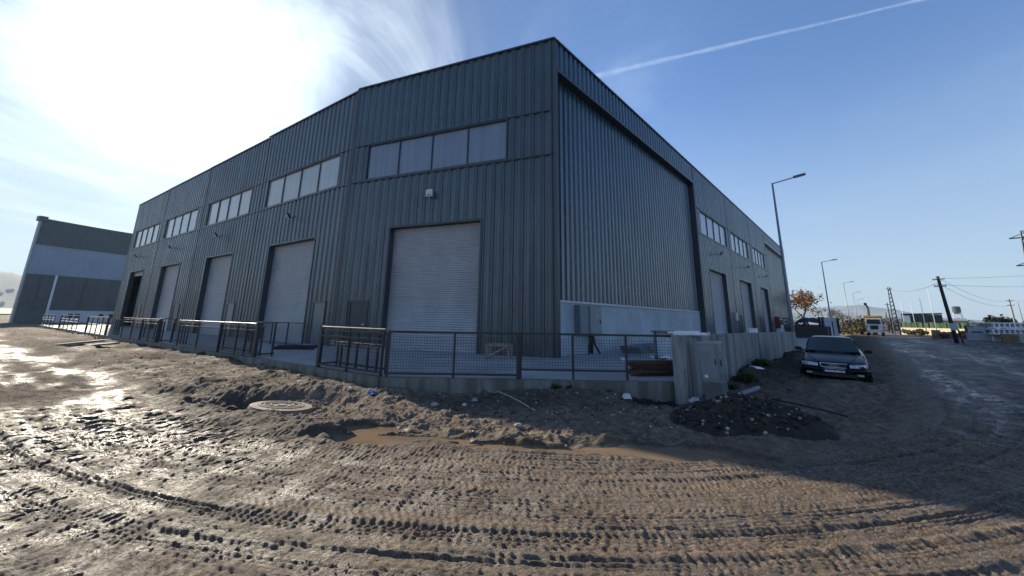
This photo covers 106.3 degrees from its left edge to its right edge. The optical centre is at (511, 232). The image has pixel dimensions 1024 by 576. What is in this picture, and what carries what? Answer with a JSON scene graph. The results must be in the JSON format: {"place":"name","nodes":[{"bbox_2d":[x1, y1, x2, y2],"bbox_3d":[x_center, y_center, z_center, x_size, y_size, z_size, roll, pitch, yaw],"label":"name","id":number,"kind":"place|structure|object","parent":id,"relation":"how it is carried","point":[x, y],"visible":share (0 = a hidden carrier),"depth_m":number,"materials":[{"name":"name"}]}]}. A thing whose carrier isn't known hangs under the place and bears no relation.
{"place":"outdoors","nodes":[
{"label":"outdoors","id":0,"kind":"place"},
{"bbox_2d":[0,308,12,313],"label":"pale field","id":1,"kind":"structure","parent":0,"point":[5,310],"depth_m":219.52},
{"bbox_2d":[0,271,21,307],"bbox_3d":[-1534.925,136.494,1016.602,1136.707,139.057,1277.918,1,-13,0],"label":"hills","id":2,"kind":"structure","parent":0,"point":[9,280],"depth_m":1078.04,"materials":[{"name":"white"}]},
{"bbox_2d":[8,216,132,322],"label":"grey warehouse","id":3,"kind":"structure","parent":0,"point":[73,269],"depth_m":61.44,"materials":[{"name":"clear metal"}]},
{"bbox_2d":[111,37,789,357],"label":"warehouse","id":4,"kind":"structure","parent":0,"point":[546,185],"depth_m":20.19,"materials":[{"name":"grey metal"}]},
{"bbox_2d":[133,306,140,327],"bbox_3d":[-36.465,8.214,37.407,1.120,2.080,0.065,-8,-15,33],"label":"door","id":5,"kind":"structure","parent":4,"relation":"in","point":[138,309],"depth_m":37.40,"materials":[{"name":"grey metal"}]},
{"bbox_2d":[132,223,159,248],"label":"window","id":6,"kind":"structure","parent":4,"relation":"in","point":[148,235],"depth_m":41.20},
{"bbox_2d":[169,305,178,330],"bbox_3d":[-27.778,7.054,31.625,1.120,2.080,0.065,-8,-15,33],"label":"door","id":7,"kind":"structure","parent":4,"relation":"in","point":[175,310],"depth_m":31.67,"materials":[{"name":"grey metal"}]},
{"bbox_2d":[163,207,198,239],"bbox_3d":[-30.591,-0.704,35.438,8.260,2.040,0.150,-8,-15,33],"label":"window","id":8,"kind":"structure","parent":4,"relation":"in","point":[185,222],"depth_m":35.42,"materials":[{"name":"glass"}]},
{"bbox_2d":[222,304,233,335],"bbox_3d":[-19.024,5.877,25.764,1.040,2.080,0.125,-8,-15,33],"label":"door","id":9,"kind":"structure","parent":4,"relation":"in","point":[230,306],"depth_m":25.85,"materials":[{"name":"grey metal"}]},
{"bbox_2d":[204,187,252,226],"bbox_3d":[-21.965,-1.856,29.698,7.990,2.040,0.150,-8,-15,33],"label":"window","id":10,"kind":"structure","parent":4,"relation":"in","point":[235,205],"depth_m":29.63,"materials":[{"name":"glass"}]},
{"bbox_2d":[263,153,340,208],"bbox_3d":[-13.170,-3.031,23.845,8.610,2.040,0.150,-8,-15,33],"label":"window","id":11,"kind":"structure","parent":4,"relation":"in","point":[321,175],"depth_m":23.65,"materials":[{"name":"glass"}]},
{"bbox_2d":[309,302,324,343],"bbox_3d":[-10.027,4.675,19.776,1.030,2.080,0.125,-8,-15,33],"label":"door","id":12,"kind":"structure","parent":4,"relation":"in","point":[318,310],"depth_m":19.80,"materials":[{"name":"grey metal"}]},
{"bbox_2d":[347,302,366,346],"bbox_3d":[-7.451,4.417,18.444,1.000,2.080,0.125,-4,-14,22],"label":"door","id":13,"kind":"structure","parent":4,"relation":"in","point":[357,310],"depth_m":18.49,"materials":[{"name":"grey metal"}]},
{"bbox_2d":[364,118,507,180],"bbox_3d":[-3.966,-3.974,18.992,8.140,2.040,0.150,-4,-14,22],"label":"window","id":14,"kind":"structure","parent":4,"relation":"in","point":[484,142],"depth_m":18.88,"materials":[{"name":"glass"}]},
{"bbox_2d":[574,305,601,353],"bbox_3d":[3.398,4.263,16.792,0.430,2.086,1.770,-10,-17,41],"label":"electric box","id":15,"kind":"object","parent":4,"relation":"attached to","point":[587,319],"visible":0.69,"depth_m":16.66,"materials":[{"name":"grey plastic"}]},
{"bbox_2d":[590,307,601,332],"bbox_3d":[3.735,3.896,17.060,0.038,1.140,0.980,-10,-17,41],"label":"door","id":16,"kind":"structure","parent":15,"relation":"in","point":[595,312],"depth_m":17.04,"materials":[{"name":"grey metal"}]},
{"bbox_2d":[699,210,727,247],"bbox_3d":[18.067,-0.165,34.361,0.150,2.040,8.240,-10,-17,41],"label":"window","id":17,"kind":"structure","parent":4,"relation":"in","point":[710,228],"depth_m":34.24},
{"bbox_2d":[730,231,748,259],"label":"window","id":18,"kind":"structure","parent":4,"relation":"in","point":[739,246],"depth_m":41.46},
{"bbox_2d":[752,247,764,268],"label":"window","id":19,"kind":"structure","parent":4,"relation":"in","point":[758,258],"depth_m":49.06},
{"bbox_2d":[0,314,1023,575],"bbox_3d":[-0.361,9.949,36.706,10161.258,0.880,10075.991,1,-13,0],"label":"ground","id":20,"kind":"structure","parent":0,"point":[926,414],"depth_m":4.34,"materials":[{"name":"soil"}]},
{"bbox_2d":[54,339,112,345],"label":"broken slab","id":21,"kind":"structure","parent":20,"relation":"on","point":[82,342],"depth_m":19.23,"materials":[{"name":"concrete"}]},
{"bbox_2d":[83,342,120,345],"bbox_3d":[-19.699,5.373,18.393,1.844,0.080,0.750,-5,-9,-1],"label":"broken slab","id":22,"kind":"object","parent":20,"relation":"on","point":[101,344],"depth_m":18.20,"materials":[{"name":"concrete"}]},
{"bbox_2d":[76,352,312,408],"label":"brown clods","id":23,"kind":"object","parent":20,"relation":"on","point":[193,371],"visible":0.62,"depth_m":10.94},
{"bbox_2d":[227,399,327,415],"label":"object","id":24,"kind":"structure","parent":20,"relation":"on","point":[315,410],"depth_m":7.62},
{"bbox_2d":[223,405,238,410],"bbox_3d":[-5.257,3.311,7.177,0.301,0.149,0.196,1,-13,0],"label":"mud clod","id":25,"kind":"object","parent":24,"relation":"on","point":[233,407],"visible":0.44,"depth_m":7.13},
{"bbox_2d":[247,401,312,414],"bbox_3d":[-4.479,3.554,7.383,1.120,0.465,1.120,6,-17,1],"label":"manhole","id":26,"kind":"object","parent":20,"relation":"on","point":[287,407],"visible":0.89,"depth_m":7.27,"materials":[{"name":"concrete"}]},
{"bbox_2d":[37,325,674,401],"bbox_3d":[-24.069,6.823,23.439,63.077,0.916,3.820,-7,-15,30],"label":"concrete edge","id":27,"kind":"object","parent":20,"relation":"on","point":[662,391],"visible":0.29,"depth_m":9.21,"materials":[{"name":"concrete"}]},
{"bbox_2d":[40,314,55,326],"bbox_3d":[-46.534,8.788,38.467,8.264,1.143,0.050,-8,-15,34],"label":"railing","id":28,"kind":"object","parent":27,"relation":"on","point":[48,320],"visible":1,"depth_m":38.18,"materials":[{"name":"metal"}]},
{"bbox_2d":[58,315,79,329],"bbox_3d":[-37.356,7.557,32.337,7.864,1.143,0.100,-8,-15,34],"label":"railing","id":29,"kind":"object","parent":27,"relation":"on","point":[67,325],"visible":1,"depth_m":32.18,"materials":[{"name":"metal"}]},
{"bbox_2d":[84,316,110,334],"bbox_3d":[-28.839,6.415,26.649,6.263,1.143,0.100,-8,-15,34],"label":"railing","id":30,"kind":"object","parent":27,"relation":"on","point":[96,324],"visible":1,"depth_m":26.51,"materials":[{"name":"metal"}]},
{"bbox_2d":[120,317,159,342],"bbox_3d":[-20.529,5.301,21.099,6.763,1.143,0.100,-8,-15,34],"label":"railing","id":31,"kind":"object","parent":27,"relation":"on","point":[143,320],"visible":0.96,"depth_m":20.77,"materials":[{"name":"metal"}]},
{"bbox_2d":[175,320,256,356],"bbox_3d":[-12.156,4.178,15.508,7.814,1.143,0.100,-8,-15,34],"label":"railing","id":32,"kind":"object","parent":27,"relation":"on","point":[219,338],"visible":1,"depth_m":15.01,"materials":[{"name":"metal"}]},
{"bbox_2d":[252,322,278,356],"bbox_3d":[-8.728,3.790,13.606,0.100,1.173,0.750,-8,-15,34],"label":"handrail stub","id":33,"kind":"object","parent":27,"relation":"on","point":[256,340],"visible":0.99,"depth_m":13.43,"materials":[{"name":"paint"}]},
{"bbox_2d":[315,325,343,366],"bbox_3d":[-5.395,3.343,11.380,0.100,1.173,0.750,-8,-15,34],"label":"handrail stub","id":34,"kind":"object","parent":27,"relation":"on","point":[337,352],"visible":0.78,"depth_m":11.24,"materials":[{"name":"paint"}]},
{"bbox_2d":[317,326,385,376],"bbox_3d":[-4.375,3.134,10.312,2.891,1.143,0.050,-8,-15,34],"label":"railing","id":35,"kind":"object","parent":27,"relation":"on","point":[346,367],"visible":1,"depth_m":10.25,"materials":[{"name":"metal"}]},
{"bbox_2d":[385,331,520,378],"bbox_3d":[-1.436,3.026,9.503,3.295,1.100,0.101,1,-13,0],"label":"fence","id":36,"kind":"object","parent":27,"relation":"on","point":[516,364],"visible":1,"depth_m":9.48,"materials":[{"name":"metal"}]},
{"bbox_2d":[520,333,672,379],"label":"sliding gate","id":37,"kind":"structure","parent":27,"relation":"on","point":[577,369],"depth_m":9.59,"materials":[{"name":"metal"}]},
{"bbox_2d":[348,427,405,434],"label":"puddle","id":38,"kind":"object","parent":20,"relation":"on","point":[370,430],"visible":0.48,"depth_m":6.21,"materials":[{"name":"liquid"}]},
{"bbox_2d":[334,435,481,445],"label":"puddle","id":39,"kind":"object","parent":20,"relation":"on","point":[376,439],"visible":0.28,"depth_m":5.74,"materials":[{"name":"liquid"}]},
{"bbox_2d":[45,325,808,380],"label":"concrete yard","id":40,"kind":"structure","parent":20,"relation":"on","point":[307,357],"depth_m":13.26,"materials":[{"name":"concrete"}]},
{"bbox_2d":[104,318,121,335],"bbox_3d":[-26.415,6.240,25.418,3.610,1.020,0.050,-8,-15,34],"label":"gate leaf","id":41,"kind":"object","parent":40,"relation":"on","point":[117,325],"visible":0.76,"depth_m":24.97,"materials":[{"name":"paint"}]},
{"bbox_2d":[142,321,165,341],"bbox_3d":[-19.304,5.286,20.669,3.210,1.020,0.050,-8,-15,34],"label":"gate leaf","id":42,"kind":"object","parent":40,"relation":"on","point":[162,331],"visible":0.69,"depth_m":20.51,"materials":[{"name":"paint"}]},
{"bbox_2d":[155,318,177,342],"bbox_3d":[-17.509,4.967,19.470,0.100,1.173,0.750,-8,-15,34],"label":"handrail stub","id":43,"kind":"object","parent":40,"relation":"on","point":[159,330],"visible":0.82,"depth_m":19.26,"materials":[{"name":"paint"}]},
{"bbox_2d":[169,322,189,343],"bbox_3d":[-16.254,4.912,18.786,2.210,1.020,0.050,-8,-15,34],"label":"gate leaf","id":44,"kind":"object","parent":40,"relation":"on","point":[173,328],"visible":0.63,"depth_m":18.80,"materials":[{"name":"paint"}]},
{"bbox_2d":[221,325,264,355],"bbox_3d":[-10.332,4.083,14.677,3.310,1.020,0.050,-8,-15,34],"label":"gate leaf","id":45,"kind":"object","parent":40,"relation":"on","point":[260,342],"visible":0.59,"depth_m":14.43,"materials":[{"name":"paint"}]},
{"bbox_2d":[247,321,304,344],"bbox_3d":[-11.956,5.054,19.293,5.678,1.100,0.050,-8,-15,34],"label":"divider fence","id":46,"kind":"object","parent":40,"relation":"on","point":[287,335],"visible":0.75,"depth_m":18.63,"materials":[{"name":"metal"}]},
{"bbox_2d":[273,346,314,349],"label":"steel beam","id":47,"kind":"structure","parent":40,"relation":"on","point":[294,347],"depth_m":16.46,"materials":[{"name":"metal"}]},
{"bbox_2d":[339,331,388,373],"bbox_3d":[-4.069,3.243,10.494,2.060,1.020,0.050,-8,-15,34],"label":"gate leaf","id":48,"kind":"object","parent":40,"relation":"on","point":[377,351],"visible":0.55,"depth_m":10.41,"materials":[{"name":"paint"}]},
{"bbox_2d":[484,343,512,359],"bbox_3d":[-0.494,4.336,13.986,0.980,0.540,0.495,-2,-13,12],"label":"sawhorse","id":49,"kind":"object","parent":40,"relation":"on","point":[504,345],"visible":0.8,"depth_m":13.87,"materials":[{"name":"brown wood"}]},
{"bbox_2d":[620,343,654,353],"bbox_3d":[6.460,5.552,18.406,1.036,0.324,3.698,-10,-17,41],"label":"panel stack","id":50,"kind":"object","parent":40,"relation":"on","point":[649,346],"visible":0.5,"depth_m":17.31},
{"bbox_2d":[628,360,673,375],"bbox_3d":[3.995,3.747,10.607,1.769,0.348,0.663,4,-13,-12],"label":"profile pile","id":51,"kind":"object","parent":40,"relation":"on","point":[642,366],"visible":0.43,"depth_m":10.32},
{"bbox_2d":[650,330,672,359],"bbox_3d":[5.488,3.930,13.076,1.300,1.120,0.500,2,-13,-6],"label":"framed panel","id":52,"kind":"object","parent":40,"relation":"on","point":[664,349],"visible":0.23,"depth_m":13.06,"materials":[{"name":"white paint"}]},
{"bbox_2d":[771,173,805,349],"bbox_3d":[16.634,1.559,22.272,1.856,10.192,0.349,-8,-16,35],"label":"street lamp","id":53,"kind":"object","parent":40,"relation":"on","point":[785,278],"visible":0.79,"depth_m":22.63,"materials":[{"name":"metal"}]},
{"bbox_2d":[779,314,813,331],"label":"bush","id":54,"kind":"object","parent":40,"relation":"on","point":[781,321],"visible":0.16,"depth_m":52.69,"materials":[{"name":"green plant"}]},
{"bbox_2d":[784,321,834,337],"bbox_3d":[29.972,10.016,38.759,3.972,2.100,0.145,-8,-16,36],"label":"dark fence","id":55,"kind":"object","parent":40,"relation":"on","point":[817,329],"visible":0.65,"depth_m":38.65,"materials":[{"name":"black metal"}]},
{"bbox_2d":[795,317,824,336],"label":"tarp load","id":56,"kind":"object","parent":40,"relation":"on","point":[805,320],"visible":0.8,"depth_m":43.05,"materials":[{"name":"blue plastic"}]},
{"bbox_2d":[820,318,840,335],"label":"grey container","id":57,"kind":"object","parent":40,"relation":"on","point":[836,325],"visible":0.45,"depth_m":44.19,"materials":[{"name":"metal"}]},
{"bbox_2d":[176,378,781,447],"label":"brown clods","id":58,"kind":"object","parent":20,"relation":"on","point":[476,439],"visible":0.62,"depth_m":7.17,"materials":[{"name":"soil"}]},
{"bbox_2d":[3,445,1023,575],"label":"road crumbs","id":59,"kind":"object","parent":20,"relation":"on","point":[707,553],"visible":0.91,"depth_m":3.39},
{"bbox_2d":[282,387,761,441],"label":"pebbles","id":60,"kind":"object","parent":20,"relation":"on","point":[502,417],"visible":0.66,"depth_m":6.67,"materials":[{"name":"stone"}]},
{"bbox_2d":[379,385,673,425],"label":"dark clods","id":61,"kind":"object","parent":20,"relation":"on","point":[542,403],"visible":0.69,"depth_m":7.76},
{"bbox_2d":[468,444,609,454],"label":"puddle","id":62,"kind":"object","parent":20,"relation":"on","point":[493,446],"visible":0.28,"depth_m":5.45,"materials":[{"name":"liquid"}]},
{"bbox_2d":[622,393,631,398],"bbox_3d":[2.601,3.710,8.708,0.190,0.100,0.120,3,-13,-11],"label":"white block","id":63,"kind":"object","parent":20,"relation":"on","point":[626,396],"depth_m":8.67,"materials":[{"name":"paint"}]},
{"bbox_2d":[569,447,742,462],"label":"puddle","id":64,"kind":"object","parent":20,"relation":"on","point":[674,454],"visible":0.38,"depth_m":5.35,"materials":[{"name":"liquid"}]},
{"bbox_2d":[696,341,728,399],"bbox_3d":[4.634,3.207,8.824,0.374,1.354,0.452,9,-18,-37],"label":"street cabinet","id":65,"kind":"object","parent":20,"relation":"on","point":[713,369],"visible":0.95,"depth_m":8.72,"materials":[{"name":"grey plastic"}]},
{"bbox_2d":[727,383,737,389],"bbox_3d":[5.776,4.048,10.132,0.386,0.167,0.391,6,-14,-21],"label":"weed","id":66,"kind":"object","parent":20,"relation":"on","point":[732,386],"visible":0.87,"depth_m":10.08,"materials":[{"name":"green plant"}]},
{"bbox_2d":[671,332,796,404],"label":"yard wall","id":67,"kind":"structure","parent":20,"relation":"on","point":[740,350],"depth_m":11.27,"materials":[{"name":"concrete"}]},
{"bbox_2d":[668,331,706,334],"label":"white profiles","id":68,"kind":"object","parent":67,"relation":"on","point":[685,332],"visible":0.94,"depth_m":9.43,"materials":[{"name":"paint"}]},
{"bbox_2d":[730,371,758,381],"bbox_3d":[6.693,4.111,10.980,0.736,0.266,0.721,1,-13,0],"label":"weed","id":69,"kind":"object","parent":20,"relation":"on","point":[748,377],"visible":1,"depth_m":10.91,"materials":[{"name":"green plant"}]},
{"bbox_2d":[741,386,760,394],"bbox_3d":[5.417,3.671,8.829,1.186,0.169,0.109,10,-16,-35],"label":"pipe","id":70,"kind":"object","parent":20,"relation":"on","point":[751,390],"visible":0.69,"depth_m":8.87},
{"bbox_2d":[670,392,839,440],"bbox_3d":[4.099,3.227,6.823,2.440,0.696,2.300,-4,-14,21],"label":"soil heap","id":71,"kind":"object","parent":20,"relation":"on","point":[814,431],"visible":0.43,"depth_m":6.04,"materials":[{"name":"soil"}]},
{"bbox_2d":[680,393,803,434],"bbox_3d":[3.950,3.191,6.851,2.105,0.607,2.086,1,-13,0],"label":"rubble","id":72,"kind":"object","parent":71,"relation":"on","point":[728,428],"visible":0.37,"depth_m":6.32,"materials":[{"name":"grey stone"}]},
{"bbox_2d":[674,391,820,432],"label":"soil clods","id":73,"kind":"object","parent":71,"relation":"on","point":[759,403],"visible":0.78,"depth_m":6.41,"materials":[{"name":"soil"}]},
{"bbox_2d":[749,358,773,365],"bbox_3d":[8.252,4.277,12.688,0.693,0.253,0.689,1,-13,0],"label":"weed","id":74,"kind":"object","parent":20,"relation":"on","point":[759,361],"visible":0.94,"depth_m":12.58,"materials":[{"name":"green plant"}]},
{"bbox_2d":[733,350,805,399],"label":"spoil clods","id":75,"kind":"object","parent":20,"relation":"on","point":[776,377],"visible":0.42,"depth_m":11.40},
{"bbox_2d":[771,398,848,417],"bbox_3d":[5.994,3.553,7.806,0.044,0.104,1.388,7,-14,-25],"label":"pipe","id":76,"kind":"object","parent":20,"relation":"on","point":[817,408],"visible":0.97,"depth_m":7.71,"materials":[{"name":"black plastic"}]},
{"bbox_2d":[790,287,831,317],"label":"autumn tree","id":77,"kind":"object","parent":20,"relation":"on","point":[805,300],"visible":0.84,"depth_m":71.75,"materials":[{"name":"orange plant"}]},
{"bbox_2d":[805,304,839,318],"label":"bare tree","id":78,"kind":"object","parent":20,"relation":"on","point":[818,312],"visible":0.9,"depth_m":62.71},
{"bbox_2d":[821,259,836,317],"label":"street lamp","id":79,"kind":"object","parent":20,"relation":"on","point":[826,289],"visible":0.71,"depth_m":59.21,"materials":[{"name":"metal"}]},
{"bbox_2d":[795,336,872,382],"bbox_3d":[11.290,4.386,13.503,2.055,1.396,4.540,-9,-15,39],"label":"parked car","id":80,"kind":"object","parent":20,"relation":"on","point":[836,356],"visible":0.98,"depth_m":12.26,"materials":[{"name":"paint"}]},
{"bbox_2d":[824,308,843,318],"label":"bare tree","id":81,"kind":"object","parent":20,"relation":"on","point":[839,313],"visible":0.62,"depth_m":66.25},
{"bbox_2d":[835,315,867,334],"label":"bush","id":82,"kind":"object","parent":20,"relation":"on","point":[856,326],"visible":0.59,"depth_m":61.75,"materials":[{"name":"green plant"}]},
{"bbox_2d":[839,316,864,332],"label":"bush","id":83,"kind":"object","parent":20,"relation":"on","point":[845,324],"visible":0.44,"depth_m":66.78,"materials":[{"name":"green plant"}]},
{"bbox_2d":[859,303,877,334],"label":"digger","id":84,"kind":"object","parent":20,"relation":"on","point":[868,314],"visible":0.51,"depth_m":68.67,"materials":[{"name":"grey metal"}]},
{"bbox_2d":[863,316,884,335],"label":"dump truck","id":85,"kind":"object","parent":20,"relation":"on","point":[874,323],"visible":0.99,"depth_m":60.87,"materials":[{"name":"white paint"}]},
{"bbox_2d":[884,303,893,333],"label":"utility pole","id":86,"kind":"object","parent":20,"relation":"on","point":[887,304],"visible":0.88,"depth_m":78.84,"materials":[{"name":"brown wood"}]},
{"bbox_2d":[883,317,900,331],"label":"bush","id":87,"kind":"object","parent":20,"relation":"on","point":[888,323],"visible":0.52,"depth_m":83.12,"materials":[{"name":"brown plant"}]},
{"bbox_2d":[887,287,901,334],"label":"lattice pole","id":88,"kind":"object","parent":20,"relation":"on","point":[893,322],"visible":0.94,"depth_m":70.14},
{"bbox_2d":[900,328,922,334],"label":"bush","id":89,"kind":"object","parent":20,"relation":"on","point":[907,332],"visible":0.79,"depth_m":69.70,"materials":[{"name":"green plant"}]},
{"bbox_2d":[915,328,928,335],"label":"bush","id":90,"kind":"object","parent":20,"relation":"on","point":[921,332],"visible":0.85,"depth_m":66.59,"materials":[{"name":"green plant"}]},
{"bbox_2d":[900,322,972,334],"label":"cream wall","id":91,"kind":"structure","parent":20,"relation":"on","point":[941,327],"depth_m":68.72,"materials":[{"name":"paint"}]},
{"bbox_2d":[931,330,941,338],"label":"sand block","id":92,"kind":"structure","parent":20,"relation":"on","point":[935,334],"depth_m":52.58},
{"bbox_2d":[932,276,963,342],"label":"utility pole","id":93,"kind":"object","parent":20,"relation":"on","point":[953,327],"visible":0.96,"depth_m":40.45,"materials":[{"name":"brown wood"}]},
{"bbox_2d":[939,332,959,338],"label":"rubble heap","id":94,"kind":"object","parent":20,"relation":"on","point":[945,335],"visible":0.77,"depth_m":51.61,"materials":[{"name":"stone"}]},
{"bbox_2d":[967,327,985,332],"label":"site crate","id":95,"kind":"object","parent":20,"relation":"on","point":[976,329],"visible":0.52,"depth_m":47.42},
{"bbox_2d":[966,333,1000,340],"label":"concrete barrier","id":96,"kind":"object","parent":20,"relation":"on","point":[979,336],"visible":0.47,"depth_m":43.49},
{"bbox_2d":[977,323,990,332],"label":"site crate","id":97,"kind":"object","parent":20,"relation":"on","point":[985,325],"visible":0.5,"depth_m":47.00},
{"bbox_2d":[982,314,1018,328],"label":"broad tree","id":98,"kind":"object","parent":20,"relation":"on","point":[992,318],"visible":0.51,"depth_m":73.30,"materials":[{"name":"green plant"}]},
{"bbox_2d":[986,328,1023,340],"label":"precast unit","id":99,"kind":"object","parent":20,"relation":"on","point":[1005,331],"visible":0.94,"depth_m":42.24,"materials":[{"name":"white paint"}]},
{"bbox_2d":[986,322,1023,328],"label":"precast unit","id":100,"kind":"object","parent":99,"relation":"on","point":[993,325],"visible":0.93,"depth_m":43.12,"materials":[{"name":"white paint"}]},
{"bbox_2d":[1000,334,1022,342],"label":"concrete barrier","id":101,"kind":"object","parent":20,"relation":"on","point":[1009,338],"visible":0.8,"depth_m":39.90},
{"bbox_2d":[1005,299,1017,328],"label":"utility pole","id":102,"kind":"object","parent":20,"relation":"on","point":[1012,313],"visible":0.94,"depth_m":67.64,"materials":[{"name":"grey wood"}]},
{"bbox_2d":[1009,230,1023,265],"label":"pylon","id":103,"kind":"object","parent":20,"relation":"on","point":[1022,238],"visible":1,"depth_m":67.44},
{"bbox_2d":[0,0,1023,322],"label":"sky","id":104,"kind":"structure","parent":0,"point":[903,120],"materials":[{"name":"blue"}]},
{"bbox_2d":[791,305,908,316],"bbox_3d":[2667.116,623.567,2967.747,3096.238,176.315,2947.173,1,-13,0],"label":"hills","id":105,"kind":"structure","parent":0,"point":[875,311],"depth_m":3027.73,"materials":[{"name":"grey"}]},
{"bbox_2d":[793,315,986,323],"bbox_3d":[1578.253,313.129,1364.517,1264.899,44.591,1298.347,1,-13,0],"label":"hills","id":106,"kind":"structure","parent":0,"point":[795,318],"depth_m":1630.65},
{"bbox_2d":[882,317,901,329],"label":"shed","id":107,"kind":"structure","parent":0,"point":[899,318],"depth_m":124.27,"materials":[{"name":"metal"}]},
{"bbox_2d":[901,313,943,322],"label":"green building","id":108,"kind":"structure","parent":0,"point":[918,317],"depth_m":89.59,"materials":[{"name":"white paint"}]},
{"bbox_2d":[922,316,930,322],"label":"window","id":109,"kind":"structure","parent":108,"relation":"in","point":[927,318],"depth_m":88.95,"materials":[{"name":"black glass"}]},
{"bbox_2d":[934,317,942,322],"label":"window","id":110,"kind":"structure","parent":108,"relation":"in","point":[937,319],"depth_m":87.59,"materials":[{"name":"black glass"}]},
{"bbox_2d":[943,318,966,322],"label":"shed","id":111,"kind":"structure","parent":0,"point":[959,320],"depth_m":95.38,"materials":[{"name":"white metal"}]},
{"bbox_2d":[951,306,962,317],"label":"water tower","id":112,"kind":"structure","parent":0,"point":[956,310],"depth_m":270.94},
{"bbox_2d":[967,320,985,326],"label":"shed","id":113,"kind":"structure","parent":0,"point":[976,322],"depth_m":102.51,"materials":[{"name":"metal"}]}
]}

